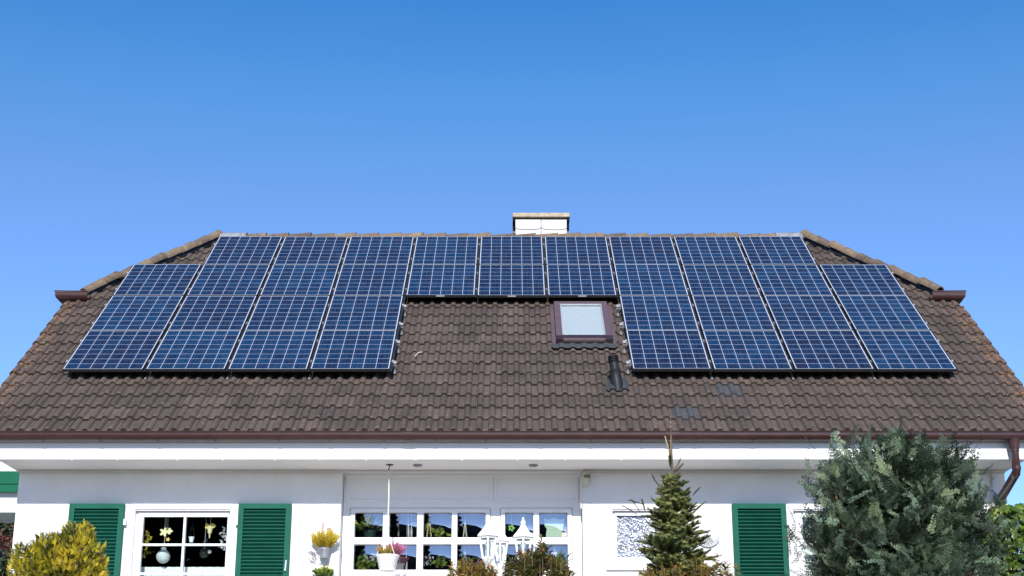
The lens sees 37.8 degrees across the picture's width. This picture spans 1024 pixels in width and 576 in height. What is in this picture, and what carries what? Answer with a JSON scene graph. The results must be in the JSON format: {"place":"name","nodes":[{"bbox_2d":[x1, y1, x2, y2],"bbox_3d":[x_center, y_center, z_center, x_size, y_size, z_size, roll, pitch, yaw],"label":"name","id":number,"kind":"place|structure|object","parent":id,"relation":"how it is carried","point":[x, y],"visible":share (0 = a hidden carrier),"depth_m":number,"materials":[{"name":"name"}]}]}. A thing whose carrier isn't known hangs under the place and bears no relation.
{"place":"outdoors","nodes":[
{"label":"outdoors","id":0,"kind":"place"},
{"bbox_2d":[0,522,13,555],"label":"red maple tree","id":1,"kind":"object","parent":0,"point":[8,545],"visible":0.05,"depth_m":28.90,"materials":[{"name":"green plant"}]},
{"bbox_2d":[0,522,14,544],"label":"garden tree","id":2,"kind":"object","parent":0,"point":[7,528],"visible":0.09,"depth_m":33.45,"materials":[{"name":"green plant"}]},
{"bbox_2d":[0,0,1023,571],"label":"sky","id":3,"kind":"structure","parent":0,"point":[891,132],"materials":[{"name":"blue"}]},
{"bbox_3d":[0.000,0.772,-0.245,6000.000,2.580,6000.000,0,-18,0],"label":"ground","id":4,"kind":"structure","parent":0,"visible":0},
{"bbox_2d":[0,541,11,575],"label":"garden bush","id":5,"kind":"object","parent":4,"relation":"on","point":[4,561],"visible":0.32,"depth_m":26.04,"materials":[{"name":"green plant"}]},
{"bbox_2d":[0,462,19,522],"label":"carport","id":6,"kind":"object","parent":4,"relation":"on","point":[9,480],"visible":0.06,"depth_m":19.85,"materials":[{"name":"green paint"}]},
{"bbox_2d":[0,213,1023,575],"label":"house","id":7,"kind":"structure","parent":4,"relation":"on","point":[474,413],"depth_m":18.07,"materials":[{"name":"white paint"}]},
{"bbox_2d":[142,529,153,557],"bbox_3d":[-4.406,3.086,18.056,0.176,0.353,0.124,4,-18,-13],"label":"leaf garland","id":8,"kind":"object","parent":7,"relation":"hanging from","point":[147,540],"visible":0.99,"depth_m":18.06,"materials":[{"name":"yellow plant"}]},
{"bbox_2d":[156,518,169,563],"bbox_3d":[-4.202,3.052,18.066,0.166,0.550,0.164,0,-18,0],"label":"paper bauble","id":9,"kind":"object","parent":7,"relation":"hanging from","point":[163,556],"visible":1,"depth_m":17.95,"materials":[{"name":"white paper"}]},
{"bbox_2d":[160,518,172,541],"bbox_3d":[-4.181,2.926,18.104,0.153,0.287,0.024,0,-18,0],"label":"hanging ornament","id":10,"kind":"object","parent":7,"relation":"hanging from","point":[165,531],"visible":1,"depth_m":18.09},
{"bbox_2d":[126,505,235,575],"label":"window","id":11,"kind":"structure","parent":7,"relation":"in","point":[138,513],"depth_m":17.92,"materials":[{"name":"white paint"}]},
{"bbox_2d":[141,567,224,575],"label":"cafe curtain","id":12,"kind":"object","parent":7,"relation":"hanging from","point":[186,569],"visible":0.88,"depth_m":18.02,"materials":[{"name":"fabric"}]},
{"bbox_2d":[189,520,194,542],"bbox_3d":[-3.874,2.931,18.104,0.072,0.297,0.071,0,-18,0],"label":"hanging pot","id":13,"kind":"object","parent":7,"relation":"hanging from","point":[191,539],"visible":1,"depth_m":18.05,"materials":[{"name":"white ceramic"}]},
{"bbox_2d":[199,518,208,557],"bbox_3d":[-3.709,3.022,18.076,0.123,0.486,0.123,0,-18,0],"label":"glass bauble","id":14,"kind":"object","parent":7,"relation":"hanging from","point":[203,552],"visible":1,"depth_m":17.98,"materials":[{"name":"black glass"}]},
{"bbox_2d":[205,520,215,537],"bbox_3d":[-3.653,2.905,18.109,0.120,0.244,0.080,-10,-20,30],"label":"hanging ornament","id":15,"kind":"object","parent":7,"relation":"hanging from","point":[208,527],"visible":1,"depth_m":18.10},
{"bbox_2d":[219,526,226,549],"bbox_3d":[-3.483,3.017,18.070,0.135,0.311,0.076,0,-18,0],"label":"white garland","id":16,"kind":"object","parent":7,"relation":"hanging from","point":[223,533],"visible":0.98,"depth_m":18.07,"materials":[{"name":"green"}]},
{"bbox_2d":[66,360,395,379],"bbox_3d":[-3.587,1.040,18.994,4.215,0.149,0.330,0,21,0],"label":"mounting rail","id":17,"kind":"object","parent":7,"relation":"attached to","point":[310,374],"visible":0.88,"depth_m":19.05,"materials":[{"name":"metal"}]},
{"bbox_2d":[62,330,165,371],"bbox_3d":[-5.143,0.811,19.419,1.045,0.038,1.266,0,21,0],"label":"solar panel","id":18,"kind":"object","parent":17,"relation":"attached to","point":[114,350],"visible":1,"depth_m":19.35,"materials":[{"name":"blue glass"}]},
{"bbox_2d":[146,330,243,371],"bbox_3d":[-4.100,0.809,19.420,1.029,0.038,1.266,0,21,0],"label":"solar panel","id":19,"kind":"object","parent":17,"relation":"attached to","point":[195,350],"visible":1,"depth_m":19.34,"materials":[{"name":"blue glass"}]},
{"bbox_2d":[228,330,320,371],"bbox_3d":[-3.065,0.810,19.423,1.029,0.038,1.266,0,21,0],"label":"solar panel","id":20,"kind":"object","parent":17,"relation":"attached to","point":[275,350],"visible":1,"depth_m":19.35,"materials":[{"name":"blue glass"}]},
{"bbox_2d":[310,330,398,371],"bbox_3d":[-2.028,0.808,19.421,1.034,0.037,1.266,0,21,0],"label":"solar panel","id":21,"kind":"object","parent":17,"relation":"attached to","point":[355,351],"visible":1,"depth_m":19.34,"materials":[{"name":"blue glass"}]},
{"bbox_2d":[80,340,399,352],"bbox_3d":[-3.587,0.764,19.707,4.215,0.149,0.130,0,21,0],"label":"mounting rail","id":22,"kind":"object","parent":7,"relation":"attached to","point":[398,344],"visible":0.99,"depth_m":19.71,"materials":[{"name":"metal"}]},
{"bbox_2d":[92,322,402,334],"bbox_3d":[-3.587,0.545,20.277,4.215,0.149,0.130,0,21,0],"label":"mounting rail","id":23,"kind":"object","parent":7,"relation":"attached to","point":[401,327],"visible":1,"depth_m":20.28,"materials":[{"name":"metal"}]},
{"bbox_2d":[89,295,184,331],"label":"solar panel","id":24,"kind":"object","parent":23,"relation":"attached to","point":[138,312],"visible":1,"depth_m":20.60,"materials":[{"name":"blue glass"}]},
{"bbox_2d":[168,296,257,331],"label":"solar panel","id":25,"kind":"object","parent":23,"relation":"attached to","point":[214,313],"visible":1,"depth_m":20.57,"materials":[{"name":"blue glass"}]},
{"bbox_2d":[245,296,331,331],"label":"solar panel","id":26,"kind":"object","parent":23,"relation":"attached to","point":[289,312],"visible":1,"depth_m":20.57,"materials":[{"name":"blue glass"}]},
{"bbox_2d":[322,295,405,331],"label":"solar panel","id":27,"kind":"object","parent":23,"relation":"attached to","point":[364,312],"visible":1,"depth_m":20.60,"materials":[{"name":"blue glass"}]},
{"bbox_2d":[104,304,405,316],"bbox_3d":[-3.587,0.305,20.897,4.215,0.149,0.130,0,21,0],"label":"mounting rail","id":28,"kind":"object","parent":7,"relation":"attached to","point":[329,304],"visible":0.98,"depth_m":20.90,"materials":[{"name":"metal"}]},
{"bbox_2d":[318,547,329,558],"bbox_3d":[-2.227,3.121,17.745,0.142,0.177,0.141,-15,-23,39],"label":"zinc bucket","id":29,"kind":"object","parent":7,"relation":"attached to","point":[325,553],"visible":1,"depth_m":17.69,"materials":[{"name":"silver metal"}]},
{"bbox_2d":[310,528,340,547],"bbox_3d":[-2.218,2.973,17.757,0.372,0.248,0.360,0,-18,0],"label":"yellow heather","id":30,"kind":"object","parent":29,"relation":"in","point":[327,539],"visible":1,"depth_m":17.72,"materials":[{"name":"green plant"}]},
{"bbox_2d":[356,549,378,569],"bbox_3d":[-1.721,3.328,18.151,0.345,0.310,0.181,0,-18,0],"label":"jade plant","id":31,"kind":"object","parent":7,"relation":"on","point":[362,561],"visible":0.91,"depth_m":18.13,"materials":[{"name":"green plant"}]},
{"bbox_2d":[363,530,376,536],"bbox_3d":[-1.736,3.023,18.243,0.175,0.110,0.175,0,-18,0],"label":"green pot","id":32,"kind":"object","parent":7,"relation":"hanging from","point":[369,533],"visible":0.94,"depth_m":18.18,"materials":[{"name":"green ceramic"}]},
{"bbox_2d":[355,514,391,530],"bbox_3d":[-1.738,2.858,18.295,0.646,0.240,0.400,5,-18,-14],"label":"spider plant","id":33,"kind":"object","parent":7,"relation":"attached to","point":[358,526],"visible":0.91,"depth_m":18.22,"materials":[{"name":"green plant"}]},
{"bbox_2d":[376,464,399,571],"bbox_3d":[-1.450,2.697,17.579,0.276,1.253,0.276,0,-18,0],"label":"hanging pot","id":34,"kind":"object","parent":7,"relation":"hanging from","point":[387,562],"visible":1,"depth_m":17.34,"materials":[{"name":"white plastic"}]},
{"bbox_2d":[376,543,394,553],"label":"potted plant","id":35,"kind":"object","parent":34,"relation":"in","point":[387,550],"visible":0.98,"depth_m":17.42,"materials":[{"name":"yellow plant"}]},
{"bbox_2d":[385,542,407,554],"bbox_3d":[-1.351,3.042,17.489,0.269,0.196,0.213,0,-18,0],"label":"pink heather","id":36,"kind":"object","parent":34,"relation":"in","point":[398,550],"visible":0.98,"depth_m":17.46,"materials":[{"name":"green plant"}]},
{"bbox_2d":[396,557,408,569],"bbox_3d":[-1.371,3.356,18.106,0.237,0.160,0.237,0,-18,0],"label":"dark planter","id":37,"kind":"object","parent":7,"relation":"on","point":[401,562],"visible":0.55,"depth_m":18.02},
{"bbox_2d":[426,517,431,536],"bbox_3d":[-1.009,2.887,18.233,0.078,0.363,0.022,0,-18,0],"label":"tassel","id":38,"kind":"object","parent":7,"relation":"hanging from","point":[428,527],"visible":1,"depth_m":18.22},
{"bbox_2d":[423,553,436,569],"bbox_3d":[-1.009,3.303,18.151,0.220,0.234,0.086,0,-18,0],"label":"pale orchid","id":39,"kind":"object","parent":7,"relation":"on","point":[428,560],"visible":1,"depth_m":18.15,"materials":[{"name":"white plant"}]},
{"bbox_2d":[425,520,451,536],"bbox_3d":[-0.925,2.953,18.254,0.413,0.230,0.174,-2,-18,6],"label":"leafy plant","id":40,"kind":"object","parent":7,"relation":"on","point":[437,531],"visible":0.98,"depth_m":18.24,"materials":[{"name":"green plant"}]},
{"bbox_2d":[431,554,446,567],"bbox_3d":[-0.885,3.315,18.149,0.190,0.181,0.163,-4,-18,12],"label":"pot plant","id":41,"kind":"object","parent":7,"relation":"on","point":[439,560],"visible":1,"depth_m":18.12,"materials":[{"name":"green plant"}]},
{"bbox_2d":[341,474,581,575],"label":"picture window","id":42,"kind":"structure","parent":7,"relation":"in","point":[420,494],"depth_m":18.19,"materials":[{"name":"white paint"}]},
{"bbox_2d":[463,520,466,536],"bbox_3d":[-0.571,2.887,18.233,0.066,0.363,0.022,0,-18,0],"label":"rope hanger","id":43,"kind":"object","parent":7,"relation":"hanging from","point":[464,529],"visible":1,"depth_m":18.21,"materials":[{"name":"white fabric"}]},
{"bbox_2d":[463,513,466,565],"bbox_3d":[-0.567,3.086,18.170,0.092,0.780,0.022,0,-18,0],"label":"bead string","id":44,"kind":"object","parent":7,"relation":"hanging from","point":[465,555],"visible":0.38,"depth_m":18.12,"materials":[{"name":"white"}]},
{"bbox_2d":[457,550,478,564],"bbox_3d":[-0.545,3.332,18.158,0.371,0.334,0.213,-3,-18,8],"label":"dark plant","id":45,"kind":"object","parent":7,"relation":"on","point":[466,557],"visible":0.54,"depth_m":18.16,"materials":[{"name":"green plant"}]},
{"bbox_2d":[115,288,903,293],"bbox_3d":[-0.030,0.038,21.486,11.327,0.074,0.044,0,21,0],"label":"mounting rail","id":46,"kind":"object","parent":7,"relation":"attached to","point":[546,289],"visible":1,"depth_m":21.47,"materials":[{"name":"metal"}]},
{"bbox_2d":[113,264,202,296],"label":"solar panel","id":47,"kind":"object","parent":46,"relation":"attached to","point":[158,279],"visible":1,"depth_m":21.78,"materials":[{"name":"blue glass"}]},
{"bbox_2d":[187,264,271,296],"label":"solar panel","id":48,"kind":"object","parent":46,"relation":"attached to","point":[230,279],"visible":1,"depth_m":21.76,"materials":[{"name":"blue glass"}]},
{"bbox_2d":[260,264,340,296],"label":"solar panel","id":49,"kind":"object","parent":46,"relation":"attached to","point":[301,279],"visible":1,"depth_m":21.76,"materials":[{"name":"blue glass"}]},
{"bbox_2d":[333,264,410,296],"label":"solar panel","id":50,"kind":"object","parent":46,"relation":"attached to","point":[372,279],"visible":1,"depth_m":21.78,"materials":[{"name":"blue glass"}]},
{"bbox_2d":[406,264,478,296],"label":"solar panel","id":51,"kind":"object","parent":46,"relation":"attached to","point":[443,280],"visible":1,"depth_m":21.75,"materials":[{"name":"blue glass"}]},
{"bbox_2d":[477,264,547,297],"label":"solar panel","id":52,"kind":"object","parent":46,"relation":"attached to","point":[512,280],"visible":1,"depth_m":21.72,"materials":[{"name":"blue glass"}]},
{"bbox_2d":[546,264,618,297],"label":"solar panel","id":53,"kind":"object","parent":46,"relation":"attached to","point":[581,280],"visible":1,"depth_m":21.71,"materials":[{"name":"blue glass"}]},
{"bbox_2d":[614,264,690,296],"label":"solar panel","id":54,"kind":"object","parent":46,"relation":"attached to","point":[650,279],"visible":1,"depth_m":21.79,"materials":[{"name":"blue glass"}]},
{"bbox_2d":[682,264,762,296],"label":"solar panel","id":55,"kind":"object","parent":46,"relation":"attached to","point":[720,279],"visible":1,"depth_m":21.80,"materials":[{"name":"blue glass"}]},
{"bbox_2d":[750,264,834,297],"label":"solar panel","id":56,"kind":"object","parent":46,"relation":"attached to","point":[790,279],"visible":1,"depth_m":21.79,"materials":[{"name":"blue glass"}]},
{"bbox_2d":[819,264,908,296],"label":"solar panel","id":57,"kind":"object","parent":46,"relation":"attached to","point":[861,279],"visible":1,"depth_m":21.80,"materials":[{"name":"blue glass"}]},
{"bbox_2d":[126,272,892,276],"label":"mounting rail","id":58,"kind":"object","parent":7,"relation":"attached to","point":[546,274],"visible":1,"depth_m":22.09,"materials":[{"name":"metal"}]},
{"bbox_2d":[205,258,814,262],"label":"mounting rail","id":59,"kind":"object","parent":7,"relation":"attached to","point":[545,259],"visible":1,"depth_m":22.66,"materials":[{"name":"metal"}]},
{"bbox_2d":[204,236,283,265],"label":"solar panel","id":60,"kind":"object","parent":59,"relation":"attached to","point":[245,250],"visible":1,"depth_m":22.96,"materials":[{"name":"blue glass"}]},
{"bbox_2d":[273,236,349,265],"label":"solar panel","id":61,"kind":"object","parent":59,"relation":"attached to","point":[312,249],"visible":1,"depth_m":22.97,"materials":[{"name":"blue glass"}]},
{"bbox_2d":[342,236,415,265],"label":"solar panel","id":62,"kind":"object","parent":59,"relation":"attached to","point":[380,250],"visible":1,"depth_m":22.96,"materials":[{"name":"blue glass"}]},
{"bbox_2d":[412,236,479,265],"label":"solar panel","id":63,"kind":"object","parent":59,"relation":"attached to","point":[446,249],"visible":1,"depth_m":22.96,"materials":[{"name":"blue glass"}]},
{"bbox_2d":[479,236,545,265],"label":"solar panel","id":64,"kind":"object","parent":59,"relation":"attached to","point":[512,249],"visible":1,"depth_m":22.96,"materials":[{"name":"blue glass"}]},
{"bbox_2d":[544,236,612,265],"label":"solar panel","id":65,"kind":"object","parent":59,"relation":"attached to","point":[577,249],"visible":1,"depth_m":22.96,"materials":[{"name":"blue glass"}]},
{"bbox_2d":[608,236,680,265],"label":"solar panel","id":66,"kind":"object","parent":59,"relation":"attached to","point":[643,249],"visible":1,"depth_m":22.96,"materials":[{"name":"blue glass"}]},
{"bbox_2d":[673,236,748,265],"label":"solar panel","id":67,"kind":"object","parent":59,"relation":"attached to","point":[709,249],"visible":1,"depth_m":22.96,"materials":[{"name":"blue glass"}]},
{"bbox_2d":[738,236,817,265],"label":"solar panel","id":68,"kind":"object","parent":59,"relation":"attached to","point":[776,250],"visible":1,"depth_m":22.96,"materials":[{"name":"blue glass"}]},
{"bbox_2d":[214,243,806,246],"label":"mounting rail","id":69,"kind":"object","parent":7,"relation":"attached to","point":[543,244],"visible":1,"depth_m":23.28,"materials":[{"name":"metal"}]},
{"bbox_2d":[508,514,514,531],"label":"felt flower","id":70,"kind":"object","parent":7,"relation":"hanging from","point":[511,527],"visible":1,"depth_m":18.21,"materials":[{"name":"green fabric"}]},
{"bbox_2d":[544,518,563,536],"bbox_3d":[0.515,2.936,18.227,0.247,0.266,0.010,0,-18,0],"label":"window pane","id":71,"kind":"structure","parent":7,"relation":"hanging from","point":[554,526],"depth_m":18.23,"materials":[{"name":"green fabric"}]},
{"bbox_2d":[551,548,558,556],"bbox_3d":[0.518,3.210,18.142,0.110,0.110,0.012,0,-18,0],"label":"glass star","id":72,"kind":"object","parent":7,"relation":"hanging from","point":[554,551],"visible":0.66,"depth_m":18.14,"materials":[{"name":"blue glass"}]},
{"bbox_2d":[578,471,589,508],"bbox_3d":[0.875,2.427,18.005,0.142,0.450,0.101,0,-18,0],"label":"motion sensor","id":73,"kind":"object","parent":7,"relation":"attached to","point":[585,479],"visible":1,"depth_m":18.02,"materials":[{"name":"beige plastic"}]},
{"bbox_2d":[606,505,660,569],"bbox_3d":[1.512,3.000,17.920,0.786,0.770,0.159,0,-18,0],"label":"window","id":74,"kind":"structure","parent":7,"relation":"in","point":[625,527],"depth_m":17.93,"materials":[{"name":"white paint"}]},
{"bbox_2d":[702,533,719,546],"bbox_3d":[2.349,3.008,17.850,0.260,0.175,0.031,0,-18,0],"label":"wall ornament","id":75,"kind":"object","parent":7,"relation":"attached to","point":[710,542],"depth_m":17.83,"materials":[{"name":"white metal"}]},
{"bbox_2d":[616,304,914,316],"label":"mounting rail","id":76,"kind":"object","parent":7,"relation":"attached to","point":[618,307],"visible":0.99,"depth_m":20.90,"materials":[{"name":"metal"}]},
{"bbox_2d":[619,322,927,334],"bbox_3d":[3.546,0.545,20.277,4.173,0.149,0.130,0,21,0],"label":"mounting rail","id":77,"kind":"object","parent":7,"relation":"attached to","point":[621,325],"visible":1,"depth_m":20.28,"materials":[{"name":"metal"}]},
{"bbox_2d":[619,295,700,331],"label":"solar panel","id":78,"kind":"object","parent":77,"relation":"attached to","point":[658,312],"visible":1,"depth_m":20.60,"materials":[{"name":"blue glass"}]},
{"bbox_2d":[691,295,777,331],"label":"solar panel","id":79,"kind":"object","parent":77,"relation":"attached to","point":[732,312],"visible":1,"depth_m":20.59,"materials":[{"name":"blue glass"}]},
{"bbox_2d":[764,295,854,331],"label":"solar panel","id":80,"kind":"object","parent":77,"relation":"attached to","point":[806,312],"visible":1,"depth_m":20.59,"materials":[{"name":"blue glass"}]},
{"bbox_2d":[836,295,931,331],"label":"solar panel","id":81,"kind":"object","parent":77,"relation":"attached to","point":[881,312],"visible":1,"depth_m":20.59,"materials":[{"name":"blue glass"}]},
{"bbox_2d":[622,340,938,352],"bbox_3d":[3.546,0.764,19.707,4.173,0.149,0.130,0,21,0],"label":"mounting rail","id":82,"kind":"object","parent":7,"relation":"attached to","point":[624,343],"visible":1,"depth_m":19.71,"materials":[{"name":"metal"}]},
{"bbox_2d":[626,360,952,379],"bbox_3d":[3.546,1.040,18.994,4.173,0.149,0.330,0,21,0],"label":"mounting rail","id":83,"kind":"object","parent":7,"relation":"attached to","point":[628,363],"visible":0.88,"depth_m":19.07,"materials":[{"name":"metal"}]},
{"bbox_2d":[626,330,712,370],"bbox_3d":[2.030,0.805,19.424,1.017,0.039,1.266,0,21,0],"label":"solar panel","id":84,"kind":"object","parent":83,"relation":"attached to","point":[667,350],"visible":1,"depth_m":19.37,"materials":[{"name":"blue glass"}]},
{"bbox_2d":[702,330,794,371],"bbox_3d":[3.053,0.810,19.413,1.017,0.038,1.266,0,21,0],"label":"solar panel","id":85,"kind":"object","parent":83,"relation":"attached to","point":[746,350],"visible":1,"depth_m":19.34,"materials":[{"name":"blue glass"}]},
{"bbox_2d":[778,330,875,371],"bbox_3d":[4.080,0.808,19.420,1.024,0.038,1.266,0,21,0],"label":"solar panel","id":86,"kind":"object","parent":83,"relation":"attached to","point":[825,350],"visible":1,"depth_m":19.34,"materials":[{"name":"blue glass"}]},
{"bbox_2d":[855,330,958,371],"bbox_3d":[5.116,0.810,19.419,1.036,0.039,1.266,0,21,0],"label":"solar panel","id":87,"kind":"object","parent":83,"relation":"attached to","point":[905,350],"visible":1,"depth_m":19.34,"materials":[{"name":"blue glass"}]},
{"bbox_2d":[788,505,829,575],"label":"window","id":88,"kind":"structure","parent":7,"relation":"in","point":[796,510],"depth_m":17.91,"materials":[{"name":"white paint"}]},
{"bbox_2d":[802,519,828,575],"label":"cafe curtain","id":89,"kind":"object","parent":7,"relation":"hanging from","point":[807,550],"visible":0.03,"depth_m":18.08,"materials":[{"name":"fabric"}]},
{"bbox_2d":[622,419,721,575],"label":"fir tree","id":90,"kind":"object","parent":4,"relation":"on","point":[668,541],"visible":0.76,"depth_m":15.06,"materials":[{"name":"green plant"}]},
{"bbox_2d":[779,416,1023,575],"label":"cypress tree","id":91,"kind":"object","parent":4,"relation":"on","point":[915,515],"visible":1,"depth_m":14.66,"materials":[{"name":"green plant"}]},
{"bbox_3d":[-2.223,3.479,17.631,0.142,0.122,0.142,0,-18,0],"label":"wall pot","id":92,"kind":"object","parent":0,"visible":0},
{"bbox_2d":[311,564,333,575],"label":"flowering plant","id":93,"kind":"object","parent":92,"relation":"in","point":[323,571],"visible":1,"depth_m":17.61,"materials":[{"name":"green plant"}]},
{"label":"terrace","id":94,"kind":"structure","parent":0,"visible":0},
{"bbox_2d":[6,519,110,575],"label":"golden thuja","id":95,"kind":"object","parent":94,"relation":"on","point":[58,553],"visible":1,"depth_m":15.38,"materials":[{"name":"yellow plant"}]},
{"bbox_2d":[447,556,498,575],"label":"golden shrub","id":96,"kind":"object","parent":94,"relation":"on","point":[470,569],"visible":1,"depth_m":15.27,"materials":[{"name":"yellow plant"}]},
{"bbox_2d":[477,516,533,575],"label":"lamp post","id":97,"kind":"object","parent":94,"relation":"on","point":[500,538],"visible":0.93,"depth_m":16.27,"materials":[{"name":"white metal"}]},
{"bbox_2d":[499,534,577,575],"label":"pieris shrub","id":98,"kind":"object","parent":94,"relation":"on","point":[534,563],"visible":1,"depth_m":14.99,"materials":[{"name":"green plant"}]},
{"bbox_2d":[554,549,573,565],"bbox_3d":[0.518,3.401,15.187,0.206,1.500,0.228,-5,-18,15],"label":"pale sprig","id":99,"kind":"object","parent":94,"relation":"on","point":[562,558],"visible":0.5,"depth_m":15.39,"materials":[{"name":"green plant"}]},
{"bbox_2d":[638,552,742,575],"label":"variegated shrub","id":100,"kind":"object","parent":94,"relation":"on","point":[701,572],"visible":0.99,"depth_m":14.53,"materials":[{"name":"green plant"}]},
{"bbox_2d":[982,499,1023,575],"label":"bush","id":101,"kind":"object","parent":94,"relation":"on","point":[1015,512],"visible":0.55,"depth_m":15.98,"materials":[{"name":"green plant"}]}
]}

